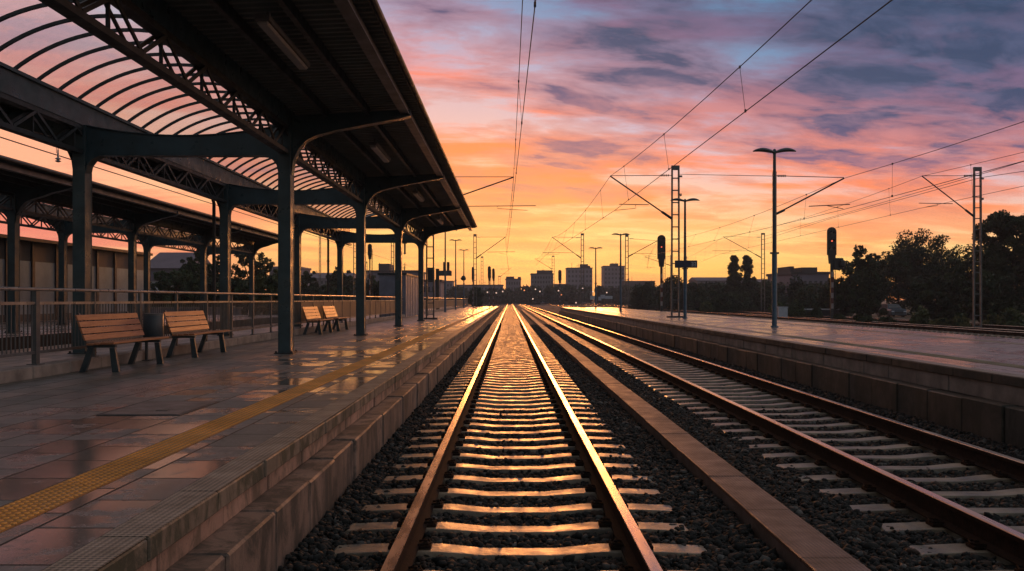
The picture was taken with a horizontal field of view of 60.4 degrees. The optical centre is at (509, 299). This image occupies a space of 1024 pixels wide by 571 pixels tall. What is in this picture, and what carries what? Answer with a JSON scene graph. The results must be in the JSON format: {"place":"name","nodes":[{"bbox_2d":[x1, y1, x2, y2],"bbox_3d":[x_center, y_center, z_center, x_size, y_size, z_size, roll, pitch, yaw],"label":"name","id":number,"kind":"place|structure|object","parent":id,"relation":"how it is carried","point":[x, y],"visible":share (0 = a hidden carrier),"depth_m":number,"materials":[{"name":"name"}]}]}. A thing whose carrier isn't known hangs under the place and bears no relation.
{"place":"outdoors","nodes":[
{"label":"outdoors","id":0,"kind":"place"},
{"bbox_2d":[0,234,152,322],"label":"waiting hall","id":1,"kind":"structure","parent":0,"point":[38,263],"depth_m":46.37,"materials":[{"name":"metal"}]},
{"bbox_2d":[150,252,211,275],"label":"building","id":2,"kind":"structure","parent":0,"point":[167,262],"depth_m":122.53,"materials":[{"name":"grey concrete"}]},
{"bbox_2d":[150,307,242,314],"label":"wall","id":3,"kind":"structure","parent":0,"point":[193,310],"depth_m":70.00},
{"bbox_2d":[310,272,355,284],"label":"building","id":4,"kind":"structure","parent":0,"point":[323,278],"depth_m":301.86,"materials":[{"name":"concrete"}]},
{"bbox_2d":[424,280,443,300],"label":"building","id":5,"kind":"structure","parent":0,"point":[430,288],"depth_m":200.00,"materials":[{"name":"grey concrete"}]},
{"bbox_2d":[456,280,503,290],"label":"building","id":6,"kind":"structure","parent":0,"point":[483,287],"depth_m":480.00,"materials":[{"name":"concrete"}]},
{"bbox_2d":[0,0,1023,299],"label":"sky","id":7,"kind":"structure","parent":0,"point":[606,79],"materials":[{"name":"orange"}]},
{"bbox_2d":[505,276,520,300],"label":"building","id":8,"kind":"structure","parent":0,"point":[512,283],"depth_m":460.00,"materials":[{"name":"grey concrete"}]},
{"bbox_2d":[530,270,553,302],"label":"building","id":9,"kind":"structure","parent":0,"point":[543,279],"depth_m":430.00,"materials":[{"name":"concrete"}]},
{"bbox_2d":[565,264,591,302],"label":"building","id":10,"kind":"structure","parent":0,"point":[574,276],"depth_m":520.00,"materials":[{"name":"concrete"}]},
{"bbox_2d":[601,263,624,287],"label":"building","id":11,"kind":"structure","parent":0,"point":[610,275],"depth_m":540.00,"materials":[{"name":"concrete"}]},
{"bbox_2d":[233,300,1023,322],"bbox_3d":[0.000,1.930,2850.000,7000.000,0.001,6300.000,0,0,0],"label":"ground","id":12,"kind":"structure","parent":0,"point":[874,315],"depth_m":107.04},
{"bbox_2d":[0,315,272,350],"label":"platform","id":13,"kind":"structure","parent":12,"relation":"on","point":[41,334],"depth_m":29.82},
{"bbox_2d":[0,155,277,332],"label":"station canopy","id":14,"kind":"object","parent":13,"relation":"on","point":[30,191],"visible":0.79,"depth_m":37.68,"materials":[{"name":"black metal"}]},
{"bbox_2d":[150,269,210,306],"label":"tree","id":15,"kind":"object","parent":12,"relation":"on","point":[176,280],"visible":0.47,"depth_m":74.98,"materials":[{"name":"green plant"}]},
{"bbox_2d":[178,250,219,305],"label":"tree","id":16,"kind":"object","parent":12,"relation":"on","point":[192,265],"visible":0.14,"depth_m":79.58,"materials":[{"name":"green plant"}]},
{"bbox_2d":[180,273,255,314],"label":"tree","id":17,"kind":"object","parent":12,"relation":"on","point":[240,286],"visible":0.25,"depth_m":74.23,"materials":[{"name":"green plant"}]},
{"bbox_2d":[0,306,497,570],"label":"platform","id":18,"kind":"structure","parent":12,"relation":"on","point":[54,429],"depth_m":8.42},
{"bbox_2d":[75,312,168,371],"bbox_3d":[-6.135,0.640,14.010,0.630,0.880,2.100,0,0,0],"label":"bench","id":19,"kind":"object","parent":18,"relation":"on","point":[89,338],"visible":1,"depth_m":13.75,"materials":[{"name":"brown wood"}]},
{"bbox_2d":[142,313,163,360],"bbox_3d":[-6.344,0.660,15.620,0.372,0.840,0.344,0,0,0],"label":"litter bin","id":20,"kind":"object","parent":18,"relation":"on","point":[153,324],"visible":0.78,"depth_m":15.48,"materials":[{"name":"metal"}]},
{"bbox_2d":[96,401,219,415],"bbox_3d":[-3.460,1.087,8.750,0.780,0.046,1.120,0,0,0],"label":"access hatch","id":21,"kind":"object","parent":18,"relation":"on","point":[162,408],"visible":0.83,"depth_m":8.65,"materials":[{"name":"metal"}]},
{"bbox_2d":[163,309,229,357],"bbox_3d":[-6.135,0.640,17.285,0.630,0.880,2.070,0,0,0],"label":"bench","id":22,"kind":"object","parent":18,"relation":"on","point":[174,330],"visible":1,"depth_m":17.03,"materials":[{"name":"brown wood"}]},
{"bbox_2d":[206,192,216,330],"bbox_3d":[-9.313,-1.257,27.300,0.405,4.674,0.140,0,0,0],"label":"downpipe","id":23,"kind":"object","parent":18,"relation":"on","point":[213,237],"visible":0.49,"depth_m":27.26,"materials":[{"name":"metal"}]},
{"bbox_2d":[0,305,468,383],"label":"kerb","id":24,"kind":"structure","parent":18,"relation":"on","point":[26,372],"depth_m":14.83,"materials":[{"name":"concrete"}]},
{"bbox_2d":[0,287,467,364],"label":"railing","id":25,"kind":"object","parent":24,"relation":"on","point":[375,307],"visible":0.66,"depth_m":17.08,"materials":[{"name":"metal"}]},
{"bbox_2d":[0,0,476,353],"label":"station canopy","id":26,"kind":"object","parent":18,"relation":"on","point":[344,99],"visible":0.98,"depth_m":17.55,"materials":[{"name":"black metal"}]},
{"bbox_2d":[254,12,309,69],"bbox_3d":[-3.160,-3.643,12.350,0.200,0.255,2.300,0,0,0],"label":"strip lamp","id":27,"kind":"object","parent":26,"relation":"attached to","point":[274,32],"visible":1,"depth_m":12.02,"materials":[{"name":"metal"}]},
{"bbox_2d":[369,139,390,161],"bbox_3d":[-3.160,-3.643,21.450,0.200,0.255,2.300,0,0,0],"label":"strip lamp","id":28,"kind":"object","parent":26,"relation":"attached to","point":[378,150],"visible":1,"depth_m":21.01,"materials":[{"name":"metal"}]},
{"bbox_2d":[0,306,494,532],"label":"tactile strip","id":29,"kind":"object","parent":18,"relation":"on","point":[19,511],"visible":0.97,"depth_m":6.07,"materials":[{"name":"yellow tile"}]},
{"bbox_2d":[302,306,332,334],"bbox_3d":[-6.135,0.640,28.125,0.630,0.880,2.050,0,0,0],"label":"bench","id":30,"kind":"object","parent":18,"relation":"on","point":[309,317],"visible":1,"depth_m":27.67,"materials":[{"name":"brown wood"}]},
{"bbox_2d":[327,229,329,299],"bbox_3d":[-9.124,-1.255,44.200,0.209,4.670,0.140,0,0,0],"label":"downpipe","id":31,"kind":"object","parent":18,"relation":"on","point":[328,266],"visible":0.59,"depth_m":44.16,"materials":[{"name":"metal"}]},
{"bbox_2d":[322,305,348,330],"bbox_3d":[-6.135,0.640,31.000,0.630,0.880,2.000,0,0,0],"label":"bench","id":32,"kind":"object","parent":18,"relation":"on","point":[333,315],"visible":0.87,"depth_m":30.72,"materials":[{"name":"brown wood"}]},
{"bbox_2d":[377,273,417,316],"bbox_3d":[-7.300,-0.290,59.560,1.800,2.740,10.080,0,0,0],"label":"corrugated shelter","id":33,"kind":"object","parent":18,"relation":"on","point":[409,290],"visible":0.68,"depth_m":54.60,"materials":[{"name":"metal"}]},
{"bbox_2d":[436,262,451,308],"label":"information board","id":34,"kind":"object","parent":18,"relation":"on","point":[441,273],"visible":0.68,"depth_m":83.85,"materials":[{"name":"black metal"}]},
{"bbox_2d":[444,232,446,311],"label":"street lamp","id":35,"kind":"object","parent":18,"relation":"on","point":[445,275],"visible":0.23,"depth_m":75.94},
{"bbox_2d":[424,177,535,318],"bbox_3d":[-1.688,-2.928,48.600,6.255,8.216,0.500,0,0,0],"label":"catenary mast","id":36,"kind":"object","parent":18,"relation":"on","point":[427,258],"visible":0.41,"depth_m":48.55,"materials":[{"name":"metal"}]},
{"bbox_2d":[505,0,535,270],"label":"overhead line","id":37,"kind":"object","parent":36,"relation":"hanging from","point":[513,187],"visible":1,"depth_m":23.16,"materials":[{"name":"black metal"}]},
{"bbox_2d":[473,234,504,308],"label":"catenary mast","id":38,"kind":"object","parent":18,"relation":"on","point":[476,267],"visible":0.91,"depth_m":99.93,"materials":[{"name":"metal"}]},
{"bbox_2d":[231,252,277,295],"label":"tree","id":39,"kind":"object","parent":12,"relation":"on","point":[262,269],"visible":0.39,"depth_m":79.27,"materials":[{"name":"green plant"}]},
{"bbox_2d":[255,269,277,314],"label":"tree","id":40,"kind":"object","parent":12,"relation":"on","point":[271,285],"visible":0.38,"depth_m":71.42,"materials":[{"name":"green plant"}]},
{"bbox_2d":[42,306,500,570],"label":"platform edge wall","id":41,"kind":"structure","parent":12,"relation":"on","point":[266,505],"depth_m":5.87,"materials":[{"name":"concrete"}]},
{"bbox_2d":[301,271,318,300],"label":"tree","id":42,"kind":"object","parent":12,"relation":"on","point":[306,278],"visible":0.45,"depth_m":119.61,"materials":[{"name":"green plant"}]},
{"bbox_2d":[301,285,343,301],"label":"tree","id":43,"kind":"object","parent":12,"relation":"on","point":[333,291],"visible":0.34,"depth_m":109.34,"materials":[{"name":"green plant"}]},
{"bbox_2d":[326,266,355,301],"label":"tree","id":44,"kind":"object","parent":12,"relation":"on","point":[347,289],"visible":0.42,"depth_m":124.31,"materials":[{"name":"green plant"}]},
{"bbox_2d":[368,244,372,299],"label":"railway signal","id":45,"kind":"object","parent":12,"relation":"on","point":[370,252],"visible":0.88,"depth_m":79.98,"materials":[{"name":"black metal"}]},
{"bbox_2d":[366,275,377,299],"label":"tree","id":46,"kind":"object","parent":12,"relation":"on","point":[374,286],"visible":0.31,"depth_m":111.24,"materials":[{"name":"green plant"}]},
{"bbox_2d":[391,243,393,272],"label":"catenary mast","id":47,"kind":"object","parent":12,"relation":"on","point":[392,257],"visible":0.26,"depth_m":94.93,"materials":[{"name":"metal"}]},
{"bbox_2d":[0,137,413,267],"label":"feeder wire","id":48,"kind":"object","parent":47,"relation":"attached to","point":[146,183],"visible":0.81,"depth_m":31.26,"materials":[{"name":"black metal"}]},
{"bbox_2d":[366,263,425,294],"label":"building","id":49,"kind":"structure","parent":12,"relation":"on","point":[384,268],"depth_m":240.00,"materials":[{"name":"concrete"}]},
{"bbox_2d":[467,287,483,305],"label":"tree","id":50,"kind":"object","parent":12,"relation":"on","point":[480,294],"visible":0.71,"depth_m":149.43,"materials":[{"name":"green plant"}]},
{"bbox_2d":[446,285,514,304],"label":"wood","id":51,"kind":"object","parent":12,"relation":"on","point":[506,295],"visible":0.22,"depth_m":329.21,"materials":[{"name":"green plant"}]},
{"bbox_2d":[512,284,659,304],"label":"wood","id":52,"kind":"object","parent":12,"relation":"on","point":[569,295],"visible":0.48,"depth_m":329.88,"materials":[{"name":"green plant"}]},
{"bbox_2d":[625,235,656,308],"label":"catenary mast","id":53,"kind":"object","parent":12,"relation":"on","point":[628,266],"visible":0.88,"depth_m":96.93,"materials":[{"name":"metal"}]},
{"bbox_2d":[646,121,1023,267],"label":"overhead line","id":54,"kind":"object","parent":53,"relation":"hanging from","point":[872,201],"visible":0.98,"depth_m":31.04,"materials":[{"name":"black metal"}]},
{"bbox_2d":[627,281,663,309],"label":"bush","id":55,"kind":"object","parent":12,"relation":"on","point":[643,296],"visible":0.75,"depth_m":149.17,"materials":[{"name":"green plant"}]},
{"bbox_2d":[657,235,665,310],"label":"railway signal","id":56,"kind":"object","parent":12,"relation":"on","point":[661,255],"visible":0.91,"depth_m":91.93,"materials":[{"name":"black metal"}]},
{"bbox_2d":[650,274,695,310],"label":"bush","id":57,"kind":"object","parent":12,"relation":"on","point":[667,294],"visible":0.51,"depth_m":137.21,"materials":[{"name":"green plant"}]},
{"bbox_2d":[687,286,717,310],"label":"bush","id":58,"kind":"object","parent":12,"relation":"on","point":[700,296],"visible":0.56,"depth_m":129.30,"materials":[{"name":"green plant"}]},
{"bbox_2d":[699,301,713,311],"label":"bush","id":59,"kind":"object","parent":12,"relation":"on","point":[706,306],"visible":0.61,"depth_m":109.65,"materials":[{"name":"green plant"}]},
{"bbox_2d":[698,296,741,312],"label":"bush","id":60,"kind":"object","parent":12,"relation":"on","point":[724,304],"visible":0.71,"depth_m":111.04,"materials":[{"name":"green plant"}]},
{"bbox_2d":[726,255,742,295],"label":"poplar tree","id":61,"kind":"object","parent":12,"relation":"on","point":[733,268],"visible":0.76,"depth_m":149.48,"materials":[{"name":"green plant"}]},
{"bbox_2d":[716,292,753,311],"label":"bush","id":62,"kind":"object","parent":12,"relation":"on","point":[744,303],"visible":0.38,"depth_m":124.36,"materials":[{"name":"green plant"}]},
{"bbox_2d":[722,233,764,311],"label":"catenary mast","id":63,"kind":"object","parent":12,"relation":"on","point":[761,267],"visible":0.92,"depth_m":111.93,"materials":[{"name":"metal"}]},
{"bbox_2d":[674,152,1022,269],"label":"overhead line","id":64,"kind":"object","parent":63,"relation":"hanging from","point":[889,201],"visible":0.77,"depth_m":54.32,"materials":[{"name":"black metal"}]},
{"bbox_2d":[739,255,757,296],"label":"poplar tree","id":65,"kind":"object","parent":12,"relation":"on","point":[748,283],"visible":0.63,"depth_m":151.50,"materials":[{"name":"green plant"}]},
{"bbox_2d":[663,281,838,303],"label":"wood","id":66,"kind":"object","parent":12,"relation":"on","point":[722,288],"visible":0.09,"depth_m":159.60,"materials":[{"name":"green plant"}]},
{"bbox_2d":[741,291,771,311],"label":"bush","id":67,"kind":"object","parent":12,"relation":"on","point":[752,299],"visible":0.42,"depth_m":127.25,"materials":[{"name":"green plant"}]},
{"bbox_2d":[754,279,780,305],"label":"bush","id":68,"kind":"object","parent":12,"relation":"on","point":[768,291],"visible":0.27,"depth_m":134.36,"materials":[{"name":"green plant"}]},
{"bbox_2d":[559,307,1023,448],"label":"platform edge wall","id":69,"kind":"structure","parent":12,"relation":"on","point":[984,403],"depth_m":14.08,"materials":[{"name":"concrete"}]},
{"bbox_2d":[563,307,1023,374],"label":"platform","id":70,"kind":"structure","parent":12,"relation":"on","point":[997,352],"depth_m":20.60,"materials":[{"name":"concrete"}]},
{"bbox_2d":[543,233,585,307],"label":"catenary mast","id":71,"kind":"object","parent":70,"relation":"on","point":[581,261],"visible":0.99,"depth_m":99.94,"materials":[{"name":"metal"}]},
{"bbox_2d":[612,233,629,310],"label":"street lamp","id":72,"kind":"object","parent":70,"relation":"on","point":[620,270],"visible":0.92,"depth_m":68.54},
{"bbox_2d":[610,165,682,317],"bbox_3d":[6.969,-2.909,44.800,3.744,7.837,0.500,0,0,0],"label":"catenary mast","id":73,"kind":"object","parent":70,"relation":"on","point":[676,167],"visible":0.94,"depth_m":44.73,"materials":[{"name":"metal"}]},
{"bbox_2d":[537,0,892,262],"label":"overhead line","id":74,"kind":"object","parent":73,"relation":"hanging from","point":[739,67],"visible":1,"depth_m":21.13,"materials":[{"name":"black metal"}]},
{"bbox_2d":[670,198,699,317],"bbox_3d":[8.567,-2.024,43.000,1.420,5.868,0.338,0,0,0],"label":"street lamp","id":75,"kind":"object","parent":70,"relation":"on","point":[684,278],"visible":0.99,"depth_m":42.95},
{"bbox_2d":[675,260,696,267],"bbox_3d":[8.582,-1.730,42.824,1.090,0.360,0.072,0,0,0],"label":"platform sign","id":76,"kind":"object","parent":75,"relation":"attached to","point":[685,263],"visible":1,"depth_m":42.80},
{"bbox_2d":[753,148,795,326],"bbox_3d":[8.727,-2.044,29.000,1.420,5.908,0.338,0,0,0],"label":"street lamp","id":77,"kind":"object","parent":70,"relation":"on","point":[774,252],"visible":0.99,"depth_m":28.94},
{"bbox_2d":[772,171,849,223],"bbox_3d":[11.990,-2.092,35.000,3.085,6.003,0.170,0,0,0],"label":"bracket","id":78,"kind":"object","parent":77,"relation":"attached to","point":[780,211],"visible":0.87,"depth_m":34.98,"materials":[{"name":"metal"}]},
{"bbox_2d":[568,307,1023,368],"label":"tactile strip","id":79,"kind":"object","parent":70,"relation":"on","point":[954,358],"visible":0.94,"depth_m":16.28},
{"bbox_2d":[599,307,1023,344],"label":"tactile strip","id":80,"kind":"object","parent":70,"relation":"on","point":[864,330],"visible":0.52,"depth_m":24.99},
{"bbox_2d":[785,274,808,307],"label":"bush","id":81,"kind":"object","parent":12,"relation":"on","point":[794,287],"visible":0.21,"depth_m":124.54,"materials":[{"name":"green plant"}]},
{"bbox_2d":[766,266,829,303],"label":"building","id":82,"kind":"structure","parent":12,"relation":"on","point":[806,274],"depth_m":171.94,"materials":[{"name":"grey concrete"}]},
{"bbox_2d":[788,299,808,317],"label":"bush","id":83,"kind":"object","parent":12,"relation":"on","point":[797,310],"visible":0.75,"depth_m":81.72,"materials":[{"name":"green plant"}]},
{"bbox_2d":[789,285,818,308],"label":"bush","id":84,"kind":"object","parent":12,"relation":"on","point":[807,297],"visible":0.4,"depth_m":109.35,"materials":[{"name":"green plant"}]},
{"bbox_2d":[807,303,823,317],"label":"bush","id":85,"kind":"object","parent":12,"relation":"on","point":[815,312],"visible":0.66,"depth_m":79.79,"materials":[{"name":"green plant"}]},
{"bbox_2d":[816,285,852,315],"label":"bush","id":86,"kind":"object","parent":12,"relation":"on","point":[821,299],"visible":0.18,"depth_m":99.62,"materials":[{"name":"green plant"}]},
{"bbox_2d":[827,227,844,318],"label":"railway signal","id":87,"kind":"object","parent":12,"relation":"on","point":[834,262],"visible":0.97,"depth_m":73.42,"materials":[{"name":"black metal"}]},
{"bbox_2d":[823,276,857,315],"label":"tree","id":88,"kind":"object","parent":12,"relation":"on","point":[844,303],"visible":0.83,"depth_m":83.38,"materials":[{"name":"green plant"}]},
{"bbox_2d":[837,245,886,310],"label":"tree","id":89,"kind":"object","parent":12,"relation":"on","point":[867,264],"visible":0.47,"depth_m":91.18,"materials":[{"name":"green plant"}]},
{"bbox_2d":[853,314,877,321],"bbox_3d":[24.991,1.518,62.040,1.979,1.083,1.414,0,0,0],"label":"bush","id":90,"kind":"object","parent":12,"relation":"on","point":[863,318],"visible":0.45,"depth_m":61.77,"materials":[{"name":"green plant"}]},
{"bbox_2d":[849,268,888,315],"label":"tree","id":91,"kind":"object","parent":12,"relation":"on","point":[868,296],"visible":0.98,"depth_m":79.30,"materials":[{"name":"green plant"}]},
{"bbox_2d":[876,304,906,316],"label":"parked car","id":92,"kind":"object","parent":12,"relation":"on","point":[894,309],"visible":0.88,"depth_m":96.77,"materials":[{"name":"paint"}]},
{"bbox_2d":[878,251,932,315],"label":"tree","id":93,"kind":"object","parent":12,"relation":"on","point":[891,298],"visible":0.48,"depth_m":104.39,"materials":[{"name":"green plant"}]},
{"bbox_2d":[908,305,929,324],"bbox_3d":[26.610,1.202,56.998,1.468,1.707,1.174,0,0,0],"label":"bush","id":94,"kind":"object","parent":12,"relation":"on","point":[920,316],"visible":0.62,"depth_m":56.80,"materials":[{"name":"green plant"}]},
{"bbox_2d":[879,228,982,315],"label":"tree","id":95,"kind":"object","parent":12,"relation":"on","point":[913,251],"visible":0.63,"depth_m":102.65,"materials":[{"name":"green plant"}]},
{"bbox_2d":[929,317,949,325],"bbox_3d":[27.307,1.594,55.967,1.406,0.944,1.004,0,0,-21],"label":"bush","id":96,"kind":"object","parent":12,"relation":"on","point":[942,321],"visible":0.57,"depth_m":55.73,"materials":[{"name":"green plant"}]},
{"bbox_2d":[910,274,969,320],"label":"tree","id":97,"kind":"object","parent":12,"relation":"on","point":[943,306],"visible":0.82,"depth_m":75.02,"materials":[{"name":"green plant"}]},
{"bbox_2d":[921,167,983,327],"bbox_3d":[25.433,-2.857,50.600,3.778,9.535,0.500,0,0,0],"label":"catenary mast","id":98,"kind":"object","parent":12,"relation":"on","point":[979,169],"visible":0.82,"depth_m":50.55,"materials":[{"name":"metal"}]},
{"bbox_2d":[930,251,978,319],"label":"tree","id":99,"kind":"object","parent":12,"relation":"on","point":[959,266],"visible":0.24,"depth_m":83.86,"materials":[{"name":"green plant"}]},
{"bbox_2d":[947,313,970,326],"bbox_3d":[28.097,1.429,54.972,1.415,1.256,1.040,0,0,0],"label":"bush","id":100,"kind":"object","parent":12,"relation":"on","point":[959,320],"visible":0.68,"depth_m":54.82,"materials":[{"name":"green plant"}]},
{"bbox_2d":[958,270,1023,321],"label":"tree","id":101,"kind":"object","parent":12,"relation":"on","point":[996,299],"visible":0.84,"depth_m":61.09,"materials":[{"name":"green plant"}]},
{"bbox_2d":[982,312,999,324],"bbox_3d":[29.637,1.411,54.019,1.324,1.269,1.029,0,0,0],"label":"bush","id":102,"kind":"object","parent":12,"relation":"on","point":[993,318],"visible":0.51,"depth_m":53.83,"materials":[{"name":"green plant"}]},
{"bbox_2d":[971,209,1023,316],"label":"tree","id":103,"kind":"object","parent":12,"relation":"on","point":[999,256],"visible":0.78,"depth_m":71.24,"materials":[{"name":"green plant"}]},
{"bbox_2d":[996,307,1023,326],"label":"bush","id":104,"kind":"object","parent":12,"relation":"on","point":[1014,315],"visible":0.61,"depth_m":51.80,"materials":[{"name":"green plant"}]},
{"bbox_2d":[333,303,1016,569],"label":"ballast bed","id":105,"kind":"object","parent":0,"point":[552,309],"visible":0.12,"depth_m":131.43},
{"bbox_2d":[334,303,706,570],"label":"railway track","id":106,"kind":"structure","parent":105,"relation":"on","point":[633,547],"depth_m":8.36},
{"bbox_2d":[278,324,1023,570],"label":"ballast stones","id":107,"kind":"object","parent":105,"relation":"on","point":[719,531],"visible":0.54,"depth_m":7.78,"materials":[{"name":"gravel"}]},
{"bbox_2d":[521,310,870,570],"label":"cable duct","id":108,"kind":"object","parent":105,"relation":"on","point":[798,543],"visible":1,"depth_m":7.34,"materials":[{"name":"concrete"}]},
{"bbox_2d":[517,304,1023,570],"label":"railway track","id":109,"kind":"structure","parent":105,"relation":"on","point":[976,528],"depth_m":10.02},
{"bbox_2d":[573,304,1023,338],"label":"railway track","id":110,"kind":"structure","parent":105,"relation":"on","point":[1015,334],"depth_m":55.15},
{"bbox_2d":[582,303,1023,330],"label":"railway track","id":111,"kind":"structure","parent":105,"relation":"on","point":[906,321],"depth_m":64.21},
{"bbox_2d":[688,277,743,284],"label":"building","id":112,"kind":"structure","parent":0,"point":[698,280],"depth_m":301.80,"materials":[{"name":"grey concrete"}]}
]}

